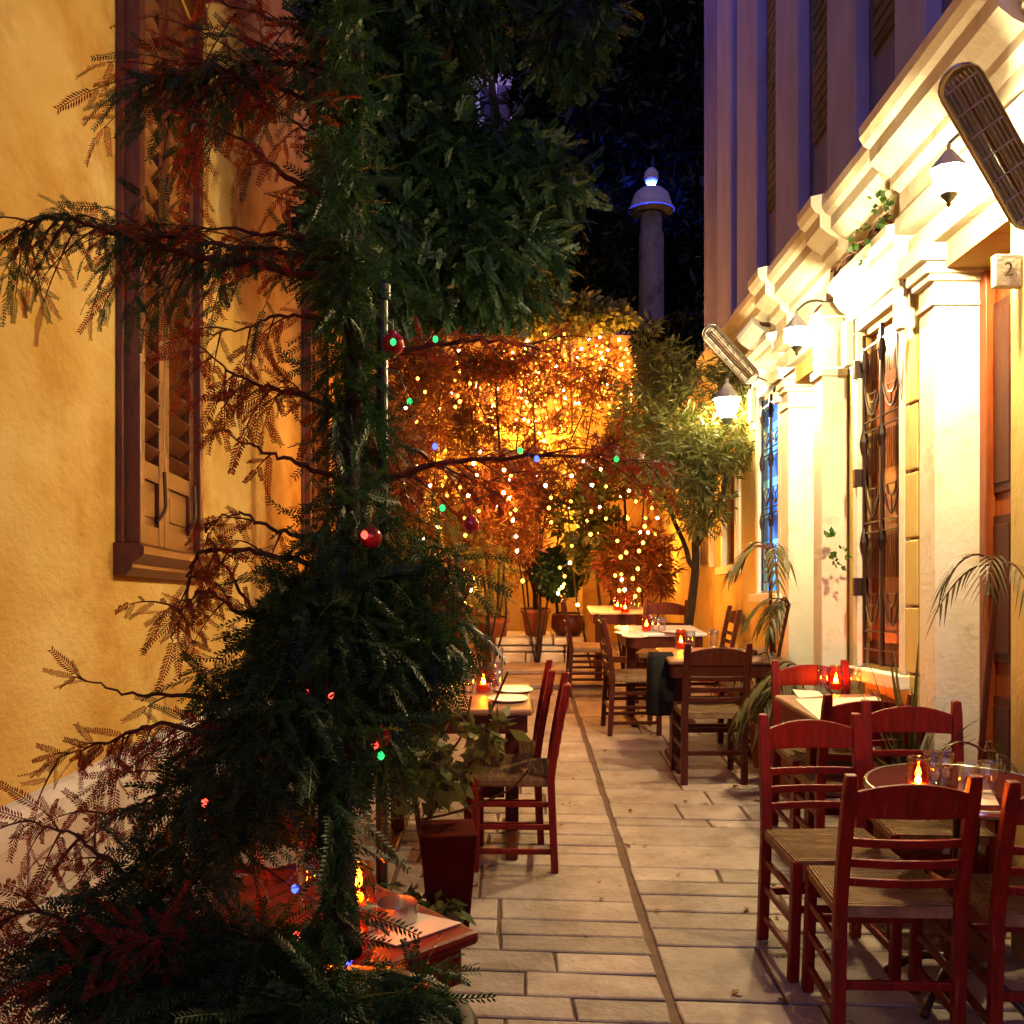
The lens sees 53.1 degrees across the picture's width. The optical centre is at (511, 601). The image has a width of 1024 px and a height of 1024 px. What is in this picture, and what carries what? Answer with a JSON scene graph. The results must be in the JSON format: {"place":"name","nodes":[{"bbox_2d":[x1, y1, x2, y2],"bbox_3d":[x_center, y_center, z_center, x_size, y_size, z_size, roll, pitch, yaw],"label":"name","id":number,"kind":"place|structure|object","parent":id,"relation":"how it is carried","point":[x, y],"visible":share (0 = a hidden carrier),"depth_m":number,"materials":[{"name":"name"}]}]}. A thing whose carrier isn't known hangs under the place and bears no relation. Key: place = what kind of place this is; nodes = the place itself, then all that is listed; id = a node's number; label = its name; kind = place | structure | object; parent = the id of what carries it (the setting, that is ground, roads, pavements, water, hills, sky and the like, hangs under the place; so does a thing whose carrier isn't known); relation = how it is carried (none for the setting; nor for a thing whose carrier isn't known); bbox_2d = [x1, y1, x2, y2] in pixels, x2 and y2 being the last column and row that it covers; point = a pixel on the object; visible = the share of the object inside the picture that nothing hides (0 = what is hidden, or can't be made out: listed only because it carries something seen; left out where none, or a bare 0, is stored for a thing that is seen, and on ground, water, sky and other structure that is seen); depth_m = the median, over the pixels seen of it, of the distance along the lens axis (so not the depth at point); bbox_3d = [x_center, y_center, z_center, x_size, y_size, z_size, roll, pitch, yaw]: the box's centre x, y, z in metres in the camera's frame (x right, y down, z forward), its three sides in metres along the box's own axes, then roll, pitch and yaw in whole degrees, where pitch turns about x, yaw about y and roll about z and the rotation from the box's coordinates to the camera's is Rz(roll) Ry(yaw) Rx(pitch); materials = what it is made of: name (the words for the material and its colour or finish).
{"place":"outdoors","nodes":[
{"label":"outdoors","id":0,"kind":"place"},
{"bbox_2d":[418,59,488,334],"bbox_3d":[-2.192,-4.655,15.134,4.118,10.112,4.856,0,0,0],"label":"broadleaf tree","id":1,"kind":"object","parent":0,"point":[476,92],"depth_m":15.85,"materials":[{"name":"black plant"}]},
{"bbox_2d":[66,643,1023,1023],"bbox_3d":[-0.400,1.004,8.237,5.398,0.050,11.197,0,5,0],"label":"paving","id":2,"kind":"structure","parent":0,"point":[702,921],"depth_m":4.47,"materials":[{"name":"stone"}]},
{"bbox_2d":[211,808,318,921],"bbox_3d":[-0.776,1.022,2.781,0.422,0.905,0.473,3,6,31],"label":"taverna chair","id":3,"kind":"object","parent":2,"relation":"on","point":[302,846],"visible":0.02,"depth_m":2.91,"materials":[{"name":"red wood"}]},
{"bbox_2d":[206,965,477,1023],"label":"barrel pot","id":4,"kind":"object","parent":2,"relation":"on","point":[467,1011],"visible":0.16,"depth_m":1.92,"materials":[{"name":"brown wood"}]},
{"bbox_2d":[0,0,685,1023],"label":"conifer tree","id":5,"kind":"object","parent":4,"relation":"in","point":[374,646],"visible":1,"depth_m":2.33,"materials":[{"name":"green plant"}]},
{"bbox_2d":[359,512,381,548],"bbox_3d":[-0.317,-0.159,2.300,0.052,0.083,0.051,0,0,0],"label":"bauble","id":6,"kind":"object","parent":5,"relation":"hanging from","point":[373,541],"visible":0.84,"depth_m":2.28,"materials":[{"name":"glass"}]},
{"bbox_2d":[374,714,391,747],"bbox_3d":[-0.288,0.284,2.250,0.048,0.077,0.047,0,0,0],"label":"bauble","id":7,"kind":"object","parent":5,"relation":"hanging from","point":[387,733],"visible":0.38,"depth_m":2.24,"materials":[{"name":"metal"}]},
{"bbox_2d":[382,319,404,355],"bbox_3d":[-0.313,-0.696,2.700,0.060,0.096,0.059,0,0,0],"label":"bauble","id":8,"kind":"object","parent":5,"relation":"hanging from","point":[398,345],"visible":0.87,"depth_m":2.68,"materials":[{"name":"glass"}]},
{"bbox_2d":[201,336,618,964],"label":"christmas lights","id":9,"kind":"object","parent":5,"relation":"hanging from","point":[365,536],"visible":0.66,"depth_m":2.69},
{"bbox_2d":[463,514,478,531],"bbox_3d":[-0.110,-0.220,2.750,0.044,0.070,0.043,0,0,0],"label":"bauble","id":10,"kind":"object","parent":5,"relation":"hanging from","point":[470,523],"visible":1,"depth_m":2.73,"materials":[{"name":"glass"}]},
{"bbox_2d":[213,857,477,987],"bbox_3d":[-0.426,1.119,2.533,0.320,0.756,0.700,-5,7,-42],"label":"taverna table","id":11,"kind":"object","parent":2,"relation":"on","point":[453,941],"visible":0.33,"depth_m":2.44,"materials":[{"name":"red wood"}]},
{"bbox_2d":[296,847,317,910],"bbox_3d":[-0.484,0.667,2.478,0.077,0.144,0.077,-5,7,-44],"label":"glass","id":12,"kind":"object","parent":11,"relation":"on","point":[301,899],"visible":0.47,"depth_m":2.46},
{"bbox_2d":[358,889,370,952],"bbox_3d":[-0.347,0.697,2.232,0.080,0.129,0.080,0,5,-4],"label":"candle jar","id":13,"kind":"object","parent":11,"relation":"on","point":[363,928],"visible":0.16,"depth_m":2.23,"materials":[{"name":"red glass"}]},
{"bbox_2d":[360,903,461,946],"bbox_3d":[-0.274,0.749,2.370,0.261,0.025,0.178,0,0,30],"label":"placemat","id":14,"kind":"object","parent":11,"relation":"on","point":[426,924],"visible":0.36,"depth_m":2.35,"materials":[{"name":"paper"}]},
{"bbox_2d":[356,862,376,921],"bbox_3d":[-0.357,0.679,2.391,0.080,0.129,0.080,-2,6,-26],"label":"candle jar","id":15,"kind":"object","parent":14,"relation":"on","point":[371,900],"visible":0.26,"depth_m":2.39,"materials":[{"name":"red glass"}]},
{"bbox_2d":[377,895,417,926],"bbox_3d":[-0.268,0.723,2.395,0.095,0.040,0.095,0,5,0],"label":"ashtray","id":16,"kind":"object","parent":14,"relation":"on","point":[404,907],"visible":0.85,"depth_m":2.38,"materials":[{"name":"metal"}]},
{"bbox_2d":[373,282,390,889],"bbox_3d":[-0.356,0.305,2.800,0.048,2.340,0.048,0,0,0],"label":"pole","id":17,"kind":"object","parent":2,"relation":"on","point":[381,871],"visible":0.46,"depth_m":2.79,"materials":[{"name":"metal"}]},
{"bbox_2d":[373,401,438,581],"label":"shrub","id":18,"kind":"object","parent":2,"relation":"on","point":[414,438],"visible":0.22,"depth_m":7.54,"materials":[{"name":"orange plant"}]},
{"bbox_2d":[372,329,468,587],"bbox_3d":[-0.999,-1.031,9.789,1.114,3.793,1.225,0,0,-27],"label":"shrub","id":19,"kind":"object","parent":2,"relation":"on","point":[410,380],"visible":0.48,"depth_m":9.66,"materials":[{"name":"green plant"}]},
{"bbox_2d":[375,489,467,601],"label":"shrub","id":20,"kind":"object","parent":2,"relation":"on","point":[452,531],"visible":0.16,"depth_m":8.54,"materials":[{"name":"orange plant"}]},
{"bbox_2d":[409,556,492,737],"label":"shrub","id":21,"kind":"object","parent":2,"relation":"on","point":[471,617],"visible":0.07,"depth_m":7.31,"materials":[{"name":"green plant"}]},
{"bbox_2d":[263,0,643,553],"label":"cypress tree","id":22,"kind":"object","parent":2,"relation":"on","point":[477,215],"visible":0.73,"depth_m":6.89,"materials":[{"name":"green plant"}]},
{"bbox_2d":[388,672,531,927],"bbox_3d":[-0.256,0.819,4.164,0.540,1.071,0.418,0,0,-37],"label":"square planter","id":23,"kind":"object","parent":2,"relation":"on","point":[448,850],"visible":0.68,"depth_m":4.12,"materials":[{"name":"green plant"}]},
{"bbox_2d":[388,683,532,859],"bbox_3d":[-0.300,0.869,5.367,0.800,0.760,0.780,0,5,0],"label":"taverna table","id":24,"kind":"object","parent":2,"relation":"on","point":[521,712],"visible":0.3,"depth_m":5.22,"materials":[{"name":"brown wood"}]},
{"bbox_2d":[476,673,490,691],"bbox_3d":[-0.153,0.415,5.445,0.080,0.129,0.080,2,5,24],"label":"candle jar","id":25,"kind":"object","parent":24,"relation":"on","point":[482,686],"visible":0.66,"depth_m":5.43,"materials":[{"name":"red glass"}]},
{"bbox_2d":[488,694,527,702],"bbox_3d":[-0.021,0.494,5.190,0.204,0.016,0.204,0,5,0],"label":"plate","id":26,"kind":"object","parent":24,"relation":"on","point":[507,698],"visible":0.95,"depth_m":5.22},
{"bbox_2d":[495,685,532,693],"bbox_3d":[0.011,0.472,5.450,0.204,0.016,0.204,0,5,0],"label":"plate","id":27,"kind":"object","parent":24,"relation":"on","point":[514,689],"visible":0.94,"depth_m":5.49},
{"bbox_2d":[444,522,522,682],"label":"shrub","id":28,"kind":"object","parent":2,"relation":"on","point":[494,574],"visible":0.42,"depth_m":9.58,"materials":[{"name":"green plant"}]},
{"bbox_2d":[422,440,550,679],"bbox_3d":[-0.256,-0.379,10.208,1.331,2.423,1.244,0,0,0],"label":"shrub","id":29,"kind":"object","parent":2,"relation":"on","point":[487,512],"visible":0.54,"depth_m":10.07,"materials":[{"name":"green plant"}]},
{"bbox_2d":[476,615,508,661],"bbox_3d":[-0.220,0.452,11.276,0.380,0.560,0.380,0,5,0],"label":"terracotta pot","id":30,"kind":"object","parent":2,"relation":"on","point":[498,628],"visible":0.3,"depth_m":11.13,"materials":[{"name":"ceramic"}]},
{"bbox_2d":[448,331,550,615],"bbox_3d":[-0.175,-1.239,11.888,1.099,3.840,1.005,0,0,40],"label":"shrub","id":31,"kind":"object","parent":2,"relation":"on","point":[515,365],"visible":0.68,"depth_m":11.84,"materials":[{"name":"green plant"}]},
{"bbox_2d":[464,660,555,843],"bbox_3d":[-0.013,0.788,5.461,0.473,0.905,0.422,0,5,0],"label":"taverna chair","id":32,"kind":"object","parent":2,"relation":"on","point":[533,749],"visible":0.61,"depth_m":5.28,"materials":[{"name":"red wood"}]},
{"bbox_2d":[471,672,570,872],"bbox_3d":[0.047,0.825,5.039,0.473,0.905,0.422,0,5,2],"label":"taverna chair","id":33,"kind":"object","parent":2,"relation":"on","point":[505,772],"visible":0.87,"depth_m":4.86,"materials":[{"name":"red wood"}]},
{"bbox_2d":[404,322,639,606],"bbox_3d":[0.164,-1.302,11.982,2.974,3.957,0.803,0,0,0],"label":"shrub","id":34,"kind":"object","parent":2,"relation":"on","point":[463,421],"visible":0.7,"depth_m":11.93,"materials":[{"name":"orange plant"}]},
{"bbox_2d":[456,662,602,688],"bbox_3d":[-0.350,0.754,10.471,2.500,0.100,1.154,0,5,0],"label":"step","id":35,"kind":"object","parent":2,"relation":"on","point":[531,673],"visible":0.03,"depth_m":10.49,"materials":[{"name":"stone"}]},
{"bbox_2d":[481,439,588,662],"bbox_3d":[0.228,-0.485,11.014,1.161,2.507,1.012,0,0,26],"label":"shrub","id":36,"kind":"object","parent":35,"relation":"on","point":[543,495],"visible":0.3,"depth_m":10.97,"materials":[{"name":"green plant"}]},
{"bbox_2d":[547,466,635,665],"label":"shrub","id":37,"kind":"object","parent":35,"relation":"on","point":[583,549],"visible":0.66,"depth_m":10.47,"materials":[{"name":"green plant"}]},
{"bbox_2d":[495,631,583,661],"bbox_3d":[0.300,0.543,11.402,0.960,0.346,0.666,0,5,0],"label":"stone bench","id":38,"kind":"object","parent":2,"relation":"on","point":[514,645],"visible":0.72,"depth_m":11.09,"materials":[{"name":"stone"}]},
{"bbox_2d":[520,607,550,635],"bbox_3d":[0.260,0.224,11.306,0.340,0.290,0.340,0,5,0],"label":"terracotta pot","id":39,"kind":"object","parent":38,"relation":"on","point":[532,614],"visible":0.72,"depth_m":11.20,"materials":[{"name":"ceramic"}]},
{"bbox_2d":[493,510,563,609],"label":"potted shrub","id":40,"kind":"object","parent":39,"relation":"in","point":[527,571],"visible":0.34,"depth_m":11.22,"materials":[{"name":"green plant"}]},
{"bbox_2d":[551,612,584,635],"bbox_3d":[0.620,0.249,11.308,0.380,0.240,0.380,0,5,0],"label":"terracotta pot","id":41,"kind":"object","parent":38,"relation":"on","point":[557,625],"visible":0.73,"depth_m":11.17,"materials":[{"name":"brown ceramic"}]},
{"bbox_2d":[530,543,584,613],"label":"clipped bush","id":42,"kind":"object","parent":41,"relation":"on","point":[548,577],"visible":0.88,"depth_m":10.74,"materials":[{"name":"green plant"}]},
{"bbox_2d":[482,287,643,478],"bbox_3d":[0.601,-1.609,12.604,2.042,4.472,0.834,0,0,0],"label":"shrub","id":43,"kind":"object","parent":2,"relation":"on","point":[611,319],"visible":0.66,"depth_m":12.47,"materials":[{"name":"green plant"}]},
{"bbox_2d":[560,596,612,696],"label":"taverna chair","id":44,"kind":"object","parent":2,"relation":"on","point":[573,647],"visible":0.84,"depth_m":9.48,"materials":[{"name":"brown wood"}]},
{"bbox_2d":[572,402,653,668],"bbox_3d":[1.197,-0.719,11.214,1.072,2.936,1.184,0,0,38],"label":"shrub","id":45,"kind":"object","parent":2,"relation":"on","point":[606,441],"visible":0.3,"depth_m":11.14,"materials":[{"name":"green plant"}]},
{"bbox_2d":[587,606,651,683],"bbox_3d":[1.060,0.449,10.167,0.600,0.760,0.600,0,5,0],"label":"taverna table","id":46,"kind":"object","parent":2,"relation":"on","point":[610,614],"visible":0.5,"depth_m":9.87,"materials":[{"name":"wood"}]},
{"bbox_2d":[358,694,881,1023],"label":"fallen leaves","id":47,"kind":"object","parent":2,"relation":"on","point":[733,990],"visible":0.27,"depth_m":4.74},
{"bbox_2d":[595,614,661,735],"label":"taverna chair","id":48,"kind":"object","parent":2,"relation":"on","point":[624,675],"visible":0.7,"depth_m":7.85,"materials":[{"name":"brown wood"}]},
{"bbox_2d":[589,516,687,661],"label":"shrub","id":49,"kind":"object","parent":2,"relation":"on","point":[651,552],"visible":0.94,"depth_m":10.11,"materials":[{"name":"orange plant"}]},
{"bbox_2d":[614,625,706,726],"bbox_3d":[1.200,0.605,8.387,0.660,0.760,0.560,0,5,-3],"label":"taverna table","id":50,"kind":"object","parent":2,"relation":"on","point":[652,639],"visible":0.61,"depth_m":8.14,"materials":[{"name":"white"}]},
{"bbox_2d":[635,599,686,703],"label":"taverna chair","id":51,"kind":"object","parent":2,"relation":"on","point":[668,608],"visible":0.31,"depth_m":9.47,"materials":[{"name":"brown wood"}]},
{"bbox_2d":[603,310,755,625],"bbox_3d":[1.456,-0.782,8.707,1.363,3.454,1.440,0,0,0],"label":"olive tree","id":52,"kind":"object","parent":2,"relation":"on","point":[700,453],"visible":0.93,"depth_m":8.53,"materials":[{"name":"green plant"}]},
{"bbox_2d":[670,643,752,784],"bbox_3d":[1.271,0.691,6.573,0.422,0.905,0.473,0,5,-1],"label":"taverna chair","id":53,"kind":"object","parent":2,"relation":"on","point":[685,708],"visible":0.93,"depth_m":6.42,"materials":[{"name":"brown wood"}]},
{"bbox_2d":[691,605,741,697],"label":"taverna chair","id":54,"kind":"object","parent":2,"relation":"on","point":[733,616],"visible":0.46,"depth_m":8.78,"materials":[{"name":"brown wood"}]},
{"bbox_2d":[655,648,788,773],"bbox_3d":[1.400,0.731,6.947,0.780,0.760,0.620,0,5,0],"label":"taverna table","id":55,"kind":"object","parent":2,"relation":"on","point":[761,666],"visible":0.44,"depth_m":6.67,"materials":[{"name":"brown wood"}]},
{"bbox_2d":[646,652,675,715],"bbox_3d":[0.990,0.545,6.776,0.203,0.420,0.097,0,0,0],"label":"coat","id":56,"kind":"object","parent":55,"relation":"hanging from","point":[660,686],"visible":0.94,"depth_m":6.75,"materials":[{"name":"black fabric"}]},
{"bbox_2d":[717,631,775,749],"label":"taverna chair","id":57,"kind":"object","parent":2,"relation":"on","point":[720,735],"visible":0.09,"depth_m":7.52,"materials":[{"name":"brown wood"}]},
{"bbox_2d":[711,542,799,768],"bbox_3d":[1.617,0.364,6.809,0.577,1.515,0.796,0,5,0],"label":"potted palm","id":58,"kind":"object","parent":2,"relation":"on","point":[780,614],"visible":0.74,"depth_m":6.68,"materials":[{"name":"plant"}]},
{"bbox_2d":[726,661,837,796],"bbox_3d":[1.608,0.771,6.183,0.642,0.813,0.891,0,5,0],"label":"potted palm","id":59,"kind":"object","parent":2,"relation":"on","point":[762,701],"visible":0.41,"depth_m":6.13,"materials":[{"name":"plant"}]},
{"bbox_2d":[771,660,851,828],"bbox_3d":[1.630,0.791,5.428,0.422,0.905,0.473,0,5,0],"label":"taverna chair","id":60,"kind":"object","parent":2,"relation":"on","point":[806,674],"visible":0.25,"depth_m":5.58,"materials":[{"name":"red wood"}]},
{"bbox_2d":[756,712,902,982],"bbox_3d":[1.208,0.921,3.938,0.422,0.905,0.473,0,5,-3],"label":"taverna chair","id":61,"kind":"object","parent":2,"relation":"on","point":[798,851],"visible":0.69,"depth_m":4.06,"materials":[{"name":"red wood"}]},
{"bbox_2d":[775,694,925,828],"bbox_3d":[1.680,0.895,5.067,0.580,0.760,0.680,0,5,-3],"label":"taverna table","id":62,"kind":"object","parent":2,"relation":"on","point":[792,708],"visible":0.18,"depth_m":5.05,"materials":[{"name":"red wood"}]},
{"bbox_2d":[793,690,822,698],"bbox_3d":[1.545,0.485,5.356,0.157,0.006,0.241,0,5,0],"label":"napkin","id":63,"kind":"object","parent":62,"relation":"on","point":[801,694],"visible":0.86,"depth_m":5.33,"materials":[{"name":"paper"}]},
{"bbox_2d":[828,666,843,690],"bbox_3d":[1.738,0.411,5.496,0.080,0.129,0.080,-2,5,-19],"label":"candle jar","id":64,"kind":"object","parent":62,"relation":"on","point":[835,684],"visible":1,"depth_m":5.48,"materials":[{"name":"red glass"}]},
{"bbox_2d":[795,697,880,719],"bbox_3d":[1.656,0.518,4.992,0.491,0.007,0.584,0,5,0],"label":"placemat","id":65,"kind":"object","parent":62,"relation":"on","point":[812,706],"visible":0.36,"depth_m":5.12,"materials":[{"name":"paper"}]},
{"bbox_2d":[791,693,917,835],"bbox_3d":[1.591,0.845,4.813,0.422,0.905,0.473,0,5,-1],"label":"taverna chair","id":66,"kind":"object","parent":2,"relation":"on","point":[839,713],"visible":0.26,"depth_m":4.62,"materials":[{"name":"red wood"}]},
{"bbox_2d":[801,773,982,1023],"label":"taverna chair","id":67,"kind":"object","parent":2,"relation":"on","point":[847,888],"visible":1,"depth_m":3.26,"materials":[{"name":"red wood"}]},
{"bbox_2d":[794,643,989,873],"bbox_3d":[1.680,0.740,4.609,0.820,1.150,0.717,0,5,0],"label":"potted palm","id":68,"kind":"object","parent":2,"relation":"on","point":[912,745],"visible":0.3,"depth_m":4.51,"materials":[{"name":"plant"}]},
{"bbox_2d":[860,699,996,939],"bbox_3d":[1.703,0.896,4.228,0.422,0.905,0.473,0,5,3],"label":"taverna chair","id":69,"kind":"object","parent":2,"relation":"on","point":[916,719],"visible":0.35,"depth_m":4.37,"materials":[{"name":"red wood"}]},
{"bbox_2d":[863,763,1023,1018],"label":"round table","id":70,"kind":"object","parent":2,"relation":"on","point":[894,774],"visible":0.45,"depth_m":3.67,"materials":[{"name":"metal"}]},
{"bbox_2d":[905,756,930,784],"bbox_3d":[1.361,0.586,3.430,0.080,0.129,0.080,2,5,19],"label":"candle jar","id":71,"kind":"object","parent":70,"relation":"on","point":[917,780],"visible":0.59,"depth_m":3.43,"materials":[{"name":"orange glass"}]},
{"bbox_2d":[923,752,942,785],"bbox_3d":[1.466,0.586,3.571,0.067,0.116,0.067,1,5,8],"label":"glass","id":72,"kind":"object","parent":70,"relation":"on","point":[941,760],"visible":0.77,"depth_m":3.56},
{"bbox_2d":[934,750,953,785],"bbox_3d":[1.514,0.584,3.593,0.067,0.116,0.067,-3,6,-28],"label":"glass","id":73,"kind":"object","parent":70,"relation":"on","point":[951,755],"visible":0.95,"depth_m":3.58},
{"bbox_2d":[964,790,998,805],"bbox_3d":[1.476,0.656,3.420,0.336,0.005,0.186,0,4,0],"label":"placemat","id":74,"kind":"object","parent":70,"relation":"on","point":[988,800],"visible":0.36,"depth_m":3.38,"materials":[{"name":"paper"}]},
{"bbox_2d":[977,760,998,796],"bbox_3d":[1.599,0.597,3.447,0.067,0.116,0.067,4,7,40],"label":"glass","id":75,"kind":"object","parent":74,"relation":"on","point":[996,768],"visible":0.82,"depth_m":3.43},
{"bbox_2d":[925,553,1023,961],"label":"potted palm","id":76,"kind":"object","parent":2,"relation":"on","point":[977,950],"visible":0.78,"depth_m":3.94,"materials":[{"name":"plant"}]},
{"bbox_2d":[943,780,1023,1023],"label":"taverna chair","id":77,"kind":"object","parent":2,"relation":"on","point":[996,902],"visible":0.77,"depth_m":3.19,"materials":[{"name":"red wood"}]},
{"bbox_2d":[471,73,703,334],"label":"sky","id":78,"kind":"structure","parent":0,"point":[499,78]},
{"label":"ground","id":79,"kind":"structure","parent":0,"visible":0},
{"bbox_2d":[0,0,337,1023],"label":"ochre house","id":80,"kind":"structure","parent":79,"relation":"on","point":[112,486],"depth_m":3.92,"materials":[{"name":"paint"}]},
{"bbox_2d":[113,0,217,581],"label":"window","id":81,"kind":"structure","parent":80,"relation":"in","point":[159,495],"depth_m":4.60,"materials":[{"name":"brown wood"}]},
{"bbox_2d":[301,288,328,551],"bbox_3d":[-2.050,-1.860,10.801,0.170,2.680,2.216,0,0,-4],"label":"window","id":82,"kind":"structure","parent":80,"relation":"in","point":[307,497],"depth_m":9.76,"materials":[{"name":"brown wood"}]},
{"bbox_2d":[425,413,581,651],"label":"wall","id":83,"kind":"structure","parent":79,"relation":"on","point":[516,622],"depth_m":12.55,"materials":[{"name":"paint"}]},
{"bbox_2d":[477,85,558,334],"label":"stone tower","id":84,"kind":"structure","parent":79,"relation":"on","point":[503,105],"depth_m":17.05,"materials":[{"name":"stone"}]},
{"bbox_2d":[338,335,701,642],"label":"garden wall","id":85,"kind":"structure","parent":79,"relation":"on","point":[589,594],"depth_m":13.40,"materials":[{"name":"paint"}]},
{"bbox_2d":[622,297,703,427],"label":"creeper","id":86,"kind":"object","parent":85,"relation":"attached to","point":[691,324],"visible":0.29,"depth_m":12.68,"materials":[{"name":"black plant"}]},
{"bbox_2d":[464,0,703,334],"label":"broadleaf tree","id":87,"kind":"object","parent":79,"relation":"on","point":[640,116],"visible":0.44,"depth_m":15.91,"materials":[{"name":"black plant"}]},
{"bbox_2d":[628,167,674,333],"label":"lamp column","id":88,"kind":"structure","parent":79,"relation":"on","point":[652,201],"depth_m":14.84,"materials":[{"name":"stone"}]},
{"bbox_2d":[661,0,1023,962],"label":"taverna building","id":89,"kind":"structure","parent":79,"relation":"on","point":[885,410],"depth_m":5.56,"materials":[{"name":"beige paint"}]},
{"bbox_2d":[697,473,714,568],"bbox_3d":[1.925,-0.880,10.200,0.050,1.100,0.740,0,0,0],"label":"window","id":90,"kind":"structure","parent":89,"relation":"in","point":[707,551],"depth_m":10.11,"materials":[{"name":"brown wood"}]},
{"bbox_2d":[715,436,740,574],"bbox_3d":[1.968,-0.835,9.059,0.205,1.190,0.724,0,0,0],"label":"window","id":91,"kind":"structure","parent":89,"relation":"in","point":[735,528],"depth_m":8.82,"materials":[{"name":"beige paint"}]},
{"bbox_2d":[713,369,751,427],"bbox_3d":[1.798,-1.633,8.200,0.384,0.513,0.232,0,0,0],"label":"wall lantern","id":92,"kind":"object","parent":89,"relation":"attached to","point":[726,398],"depth_m":8.15,"materials":[{"name":"glass"}]},
{"bbox_2d":[702,324,773,384],"bbox_3d":[1.635,-1.688,7.090,0.809,0.378,0.160,0,0,-30],"label":"patio heater","id":93,"kind":"object","parent":89,"relation":"attached to","point":[730,354],"visible":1,"depth_m":7.00,"materials":[{"name":"grey paint"}]},
{"bbox_2d":[736,317,770,349],"bbox_3d":[1.786,-1.946,7.484,0.271,0.230,0.232,0,0,-42],"label":"floodlight","id":94,"kind":"object","parent":89,"relation":"attached to","point":[753,331],"visible":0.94,"depth_m":7.39,"materials":[{"name":"grey paint"}]},
{"bbox_2d":[745,331,783,602],"bbox_3d":[1.930,-0.955,7.663,0.280,1.930,0.903,0,0,0],"label":"window","id":95,"kind":"structure","parent":89,"relation":"in","point":[768,529],"depth_m":7.73,"materials":[{"name":"beige paint"}]},
{"bbox_2d":[784,299,825,355],"bbox_3d":[1.778,-1.590,5.950,0.396,0.328,0.148,0,0,0],"label":"wall lantern","id":96,"kind":"object","parent":89,"relation":"attached to","point":[796,328],"depth_m":5.92,"materials":[{"name":"glass"}]},
{"bbox_2d":[824,190,893,570],"bbox_3d":[1.814,-1.101,5.366,0.204,1.860,0.909,0,0,0],"label":"ivy","id":97,"kind":"object","parent":89,"relation":"attached to","point":[878,227],"visible":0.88,"depth_m":5.25,"materials":[{"name":"green plant"}]},
{"bbox_2d":[827,224,914,689],"bbox_3d":[1.930,-0.700,5.364,0.280,2.260,0.921,0,0,0],"label":"window","id":98,"kind":"structure","parent":89,"relation":"in","point":[866,294],"depth_m":5.37,"materials":[{"name":"beige"}]},
{"bbox_2d":[930,133,966,207],"bbox_3d":[1.788,-1.661,3.920,0.372,0.308,0.139,0,0,0],"label":"wall lantern","id":99,"kind":"object","parent":89,"relation":"attached to","point":[948,169],"depth_m":3.89,"materials":[{"name":"glass"}]},
{"bbox_2d":[938,62,1023,230],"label":"patio heater","id":100,"kind":"object","parent":89,"relation":"attached to","point":[976,112],"visible":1,"depth_m":3.02,"materials":[{"name":"grey paint"}]},
{"bbox_2d":[980,270,1010,854],"bbox_3d":[2.164,0.365,4.323,0.133,3.710,0.840,0,0,0],"label":"door","id":101,"kind":"structure","parent":89,"relation":"in","point":[995,304],"depth_m":4.54,"materials":[{"name":"orange wood"}]},
{"bbox_2d":[991,254,1021,288],"bbox_3d":[1.896,-1.264,3.925,0.102,0.124,0.043,0,0,0],"label":"number plate","id":102,"kind":"object","parent":89,"relation":"attached to","point":[1006,271],"visible":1,"depth_m":3.91,"materials":[{"name":"beige paint"}]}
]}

